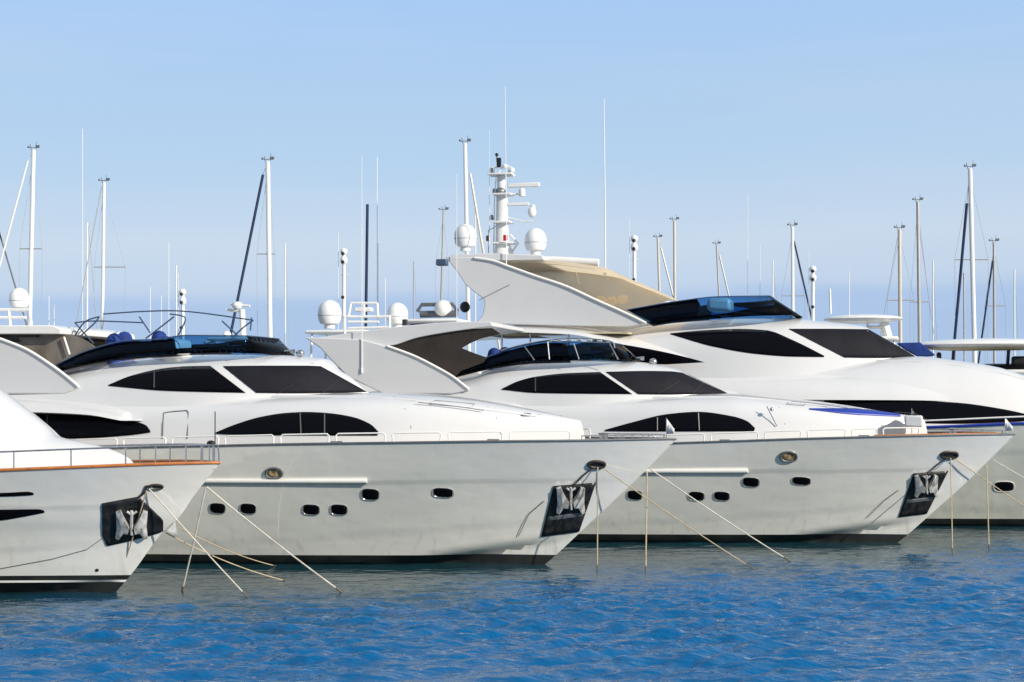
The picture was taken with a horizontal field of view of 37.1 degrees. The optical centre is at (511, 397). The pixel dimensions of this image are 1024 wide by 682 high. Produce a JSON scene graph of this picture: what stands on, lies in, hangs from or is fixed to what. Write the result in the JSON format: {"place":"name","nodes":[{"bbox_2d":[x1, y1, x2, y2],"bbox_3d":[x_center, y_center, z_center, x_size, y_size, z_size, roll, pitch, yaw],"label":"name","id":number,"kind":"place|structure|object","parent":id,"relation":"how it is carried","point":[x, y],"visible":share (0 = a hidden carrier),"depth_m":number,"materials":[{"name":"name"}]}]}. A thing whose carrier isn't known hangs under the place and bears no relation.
{"place":"outdoors","nodes":[
{"label":"outdoors","id":0,"kind":"place"},
{"bbox_2d":[0,518,1023,681],"bbox_3d":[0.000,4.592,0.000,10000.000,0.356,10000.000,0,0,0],"label":"water","id":1,"kind":"structure","parent":0,"point":[921,603],"depth_m":31.62,"materials":[{"name":"blue liquid"}]},
{"bbox_2d":[0,234,26,324],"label":"sailing boat","id":2,"kind":"object","parent":1,"relation":"on","point":[10,271],"visible":0.08,"depth_m":85.97,"materials":[{"name":"white paint"}]},
{"bbox_2d":[0,142,41,324],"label":"sailing boat","id":3,"kind":"object","parent":1,"relation":"on","point":[31,248],"visible":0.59,"depth_m":83.93,"materials":[{"name":"white paint"}]},
{"bbox_2d":[54,129,82,327],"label":"motor yacht","id":4,"kind":"object","parent":1,"relation":"on","point":[82,233],"visible":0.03,"depth_m":91.48,"materials":[{"name":"paint"}]},
{"bbox_2d":[86,222,97,328],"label":"sailing boat","id":5,"kind":"object","parent":1,"relation":"on","point":[87,228],"visible":0.1,"depth_m":119.95,"materials":[{"name":"white paint"}]},
{"bbox_2d":[75,177,125,330],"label":"sailing boat","id":6,"kind":"object","parent":1,"relation":"on","point":[103,266],"visible":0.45,"depth_m":87.95,"materials":[{"name":"white paint"}]},
{"bbox_2d":[0,389,220,592],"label":"motor yacht","id":7,"kind":"object","parent":1,"relation":"on","point":[69,512],"visible":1,"depth_m":35.24,"materials":[{"name":"white plastic"}]},
{"bbox_2d":[116,491,146,591],"bbox_3d":[-8.882,3.394,35.493,0.036,2.533,1.664,0,0,-40],"label":"mooring line","id":8,"kind":"object","parent":7,"relation":"attached to","point":[137,520],"visible":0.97,"depth_m":35.17,"materials":[{"name":"fabric"}]},
{"bbox_2d":[181,487,205,590],"bbox_3d":[-7.479,3.366,35.802,0.048,2.591,1.274,0,0,-39],"label":"mooring line","id":9,"kind":"object","parent":7,"relation":"attached to","point":[193,540],"visible":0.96,"depth_m":35.76,"materials":[{"name":"fabric"}]},
{"bbox_2d":[149,488,248,597],"bbox_3d":[-7.184,3.370,35.045,2.299,2.589,0.040,0,0,-6],"label":"mooring line","id":10,"kind":"object","parent":7,"relation":"attached to","point":[243,592],"visible":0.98,"depth_m":35.03,"materials":[{"name":"fabric"}]},
{"bbox_2d":[165,532,285,580],"bbox_3d":[-6.827,3.902,37.004,0.032,1.529,3.828,0,0,41],"label":"mooring line","id":11,"kind":"object","parent":7,"relation":"attached to","point":[224,560],"visible":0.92,"depth_m":36.87,"materials":[{"name":"fabric"}]},
{"bbox_2d":[179,527,275,565],"bbox_3d":[-7.077,3.842,38.713,0.032,1.649,6.613,0,0,11],"label":"mooring line","id":12,"kind":"object","parent":7,"relation":"attached to","point":[227,550],"visible":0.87,"depth_m":38.26,"materials":[{"name":"fabric"}]},
{"bbox_2d":[150,287,161,340],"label":"motor yacht","id":13,"kind":"object","parent":1,"relation":"on","point":[150,312],"visible":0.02,"depth_m":95.02,"materials":[{"name":"white glass"}]},
{"bbox_2d":[176,265,179,338],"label":"sailing boat","id":14,"kind":"object","parent":1,"relation":"on","point":[176,301],"visible":0.06,"depth_m":149.94,"materials":[{"name":"white paint"}]},
{"bbox_2d":[178,273,186,339],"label":"motor yacht","id":15,"kind":"object","parent":1,"relation":"on","point":[182,299],"visible":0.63,"depth_m":77.92,"materials":[{"name":"white metal"}]},
{"bbox_2d":[203,301,262,354],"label":"motor yacht","id":16,"kind":"object","parent":1,"relation":"on","point":[237,305],"visible":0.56,"depth_m":71.83,"materials":[{"name":"white plastic"}]},
{"bbox_2d":[230,156,274,337],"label":"sailing boat","id":17,"kind":"object","parent":1,"relation":"on","point":[269,253],"visible":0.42,"depth_m":79.93,"materials":[{"name":"white paint"}]},
{"bbox_2d":[206,486,343,592],"bbox_3d":[-5.501,3.361,35.634,3.234,2.617,0.048,0,0,-12],"label":"mooring line","id":18,"kind":"object","parent":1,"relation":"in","point":[265,534],"visible":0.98,"depth_m":35.60,"materials":[{"name":"fabric"}]},
{"bbox_2d":[284,243,288,345],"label":"sailing boat","id":19,"kind":"object","parent":1,"relation":"on","point":[285,300],"visible":0.12,"depth_m":149.95,"materials":[{"name":"white paint"}]},
{"bbox_2d":[305,233,367,358],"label":"motor yacht","id":20,"kind":"object","parent":1,"relation":"on","point":[343,261],"visible":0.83,"depth_m":75.91,"materials":[{"name":"white paint"}]},
{"bbox_2d":[0,288,676,563],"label":"motor yacht","id":21,"kind":"object","parent":1,"relation":"on","point":[324,461],"visible":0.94,"depth_m":41.48,"materials":[{"name":"white plastic"}]},
{"bbox_2d":[597,467,597,568],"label":"mooring line","id":22,"kind":"object","parent":21,"relation":"hanging from","point":[597,517],"visible":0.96,"depth_m":40.76,"materials":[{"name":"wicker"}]},
{"bbox_2d":[645,471,647,570],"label":"mooring line","id":23,"kind":"object","parent":21,"relation":"attached to","point":[646,523],"visible":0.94,"depth_m":40.85,"materials":[{"name":"fabric"}]},
{"bbox_2d":[604,468,753,568],"bbox_3d":[4.514,3.277,40.890,4.114,2.778,0.036,0,0,0],"label":"mooring line","id":24,"kind":"object","parent":21,"relation":"attached to","point":[679,520],"visible":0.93,"depth_m":40.88,"materials":[{"name":"fabric"}]},
{"bbox_2d":[649,468,791,561],"bbox_3d":[5.820,3.290,42.099,4.448,2.760,0.044,0,0,-20],"label":"mooring line","id":25,"kind":"object","parent":21,"relation":"attached to","point":[720,516],"visible":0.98,"depth_m":42.06,"materials":[{"name":"fabric"}]},
{"bbox_2d":[364,204,368,329],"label":"sailing boat","id":26,"kind":"object","parent":1,"relation":"on","point":[366,257],"visible":0.06,"depth_m":94.92,"materials":[{"name":"white paint"}]},
{"bbox_2d":[377,157,385,325],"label":"motor yacht","id":27,"kind":"object","parent":1,"relation":"on","point":[377,249],"visible":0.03,"depth_m":88.09,"materials":[{"name":"white glass"}]},
{"bbox_2d":[413,261,416,318],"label":"sailing boat","id":28,"kind":"object","parent":1,"relation":"on","point":[413,290],"visible":0.08,"depth_m":149.95,"materials":[{"name":"silver metal"}]},
{"bbox_2d":[408,259,470,324],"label":"motor yacht","id":29,"kind":"object","parent":1,"relation":"on","point":[442,308],"visible":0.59,"depth_m":69.71,"materials":[{"name":"white plastic"}]},
{"bbox_2d":[435,207,448,318],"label":"sailing boat","id":30,"kind":"object","parent":1,"relation":"on","point":[442,229],"visible":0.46,"depth_m":99.97,"materials":[{"name":"grey metal"}]},
{"bbox_2d":[459,136,500,351],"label":"sailing boat","id":31,"kind":"object","parent":1,"relation":"on","point":[465,158],"visible":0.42,"depth_m":83.93,"materials":[{"name":"white paint"}]},
{"bbox_2d":[475,213,486,356],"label":"sailing boat","id":32,"kind":"object","parent":1,"relation":"on","point":[475,293],"visible":0.06,"depth_m":134.95,"materials":[{"name":"white paint"}]},
{"bbox_2d":[629,220,669,304],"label":"motor yacht","id":33,"kind":"object","parent":1,"relation":"on","point":[634,245],"visible":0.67,"depth_m":73.93,"materials":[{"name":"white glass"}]},
{"bbox_2d":[307,181,1015,542],"bbox_3d":[0.402,-1.357,51.327,31.532,13.314,6.627,0,0,14],"label":"motor yacht","id":34,"kind":"object","parent":1,"relation":"on","point":[767,469],"visible":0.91,"depth_m":47.88,"materials":[{"name":"white plastic"}]},
{"bbox_2d":[950,458,952,552],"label":"mooring line","id":35,"kind":"object","parent":34,"relation":"attached to","point":[951,505],"visible":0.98,"depth_m":46.09,"materials":[{"name":"fabric"}]},
{"bbox_2d":[986,464,989,547],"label":"mooring line","id":36,"kind":"object","parent":34,"relation":"attached to","point":[987,506],"visible":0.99,"depth_m":46.99,"materials":[{"name":"fabric"}]},
{"bbox_2d":[955,459,1023,505],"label":"mooring line","id":37,"kind":"object","parent":34,"relation":"attached to","point":[988,481],"visible":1,"depth_m":47.78,"materials":[{"name":"fabric"}]},
{"bbox_2d":[992,459,1023,477],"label":"mooring line","id":38,"kind":"object","parent":34,"relation":"attached to","point":[1007,468],"visible":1,"depth_m":48.53,"materials":[{"name":"fabric"}]},
{"bbox_2d":[653,232,672,296],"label":"sailing boat","id":39,"kind":"object","parent":1,"relation":"on","point":[658,267],"visible":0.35,"depth_m":109.95,"materials":[{"name":"beige paint"}]},
{"bbox_2d":[669,214,678,300],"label":"sailing boat","id":40,"kind":"object","parent":1,"relation":"on","point":[674,259],"visible":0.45,"depth_m":104.92,"materials":[{"name":"beige paint"}]},
{"bbox_2d":[356,99,1023,525],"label":"motor yacht","id":41,"kind":"object","parent":1,"relation":"on","point":[534,295],"visible":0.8,"depth_m":56.59,"materials":[{"name":"white plastic"}]},
{"bbox_2d":[610,345,702,364],"bbox_3d":[5.367,-1.634,56.455,3.553,0.823,0.050,0,0,14],"label":"aft saloon window","id":42,"kind":"structure","parent":41,"relation":"in","point":[665,358],"depth_m":56.41,"materials":[{"name":"black glass"}]},
{"bbox_2d":[712,241,734,318],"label":"sailing boat","id":43,"kind":"object","parent":1,"relation":"on","point":[717,251],"visible":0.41,"depth_m":119.95,"materials":[{"name":"grey metal"}]},
{"bbox_2d":[747,194,747,317],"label":"motor yacht","id":44,"kind":"object","parent":1,"relation":"on","point":[747,249],"visible":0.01,"depth_m":90.08,"materials":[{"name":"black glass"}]},
{"bbox_2d":[772,261,778,317],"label":"sailing boat","id":45,"kind":"object","parent":1,"relation":"on","point":[772,283],"visible":0.09,"depth_m":149.95,"materials":[{"name":"white paint"}]},
{"bbox_2d":[781,220,810,318],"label":"sailing boat","id":46,"kind":"object","parent":1,"relation":"on","point":[793,245],"visible":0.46,"depth_m":94.95,"materials":[{"name":"white paint"}]},
{"bbox_2d":[809,266,816,320],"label":"motor yacht","id":47,"kind":"object","parent":1,"relation":"on","point":[812,276],"visible":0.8,"depth_m":77.92,"materials":[{"name":"white metal"}]},
{"bbox_2d":[823,271,934,356],"bbox_3d":[15.607,-0.168,64.000,15.000,10.336,4.600,0,0,14],"label":"motor yacht","id":48,"kind":"object","parent":1,"relation":"on","point":[917,349],"visible":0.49,"depth_m":63.31,"materials":[{"name":"white plastic"}]},
{"bbox_2d":[880,224,913,347],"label":"sailing boat","id":49,"kind":"object","parent":1,"relation":"on","point":[900,249],"visible":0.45,"depth_m":89.93,"materials":[{"name":"beige paint"}]},
{"bbox_2d":[910,197,936,353],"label":"sailing boat","id":50,"kind":"object","parent":1,"relation":"on","point":[918,237],"visible":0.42,"depth_m":91.93,"materials":[{"name":"grey metal"}]},
{"bbox_2d":[932,261,937,356],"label":"sailing boat","id":51,"kind":"object","parent":1,"relation":"on","point":[933,286],"visible":0.09,"depth_m":139.97,"materials":[{"name":"white paint"}]},
{"bbox_2d":[963,273,964,361],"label":"sailing boat","id":52,"kind":"object","parent":1,"relation":"on","point":[964,311],"visible":0.02,"depth_m":129.94,"materials":[{"name":"white metal"}]},
{"bbox_2d":[951,163,987,362],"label":"sailing boat","id":53,"kind":"object","parent":1,"relation":"on","point":[972,259],"visible":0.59,"depth_m":81.93,"materials":[{"name":"white paint"}]},
{"bbox_2d":[920,338,1023,374],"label":"motor yacht","id":54,"kind":"object","parent":1,"relation":"on","point":[1016,364],"visible":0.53,"depth_m":63.38,"materials":[{"name":"white plastic"}]},
{"bbox_2d":[977,238,1005,363],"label":"sailing boat","id":55,"kind":"object","parent":1,"relation":"on","point":[994,305],"visible":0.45,"depth_m":94.95,"materials":[{"name":"grey metal"}]},
{"bbox_2d":[1014,270,1018,355],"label":"sailing boat","id":56,"kind":"object","parent":1,"relation":"on","point":[1014,308],"visible":0.15,"depth_m":139.93,"materials":[{"name":"white paint"}]},
{"bbox_2d":[0,0,1023,370],"label":"sky","id":57,"kind":"structure","parent":0,"point":[831,116],"materials":[{"name":"blue"}]}
]}

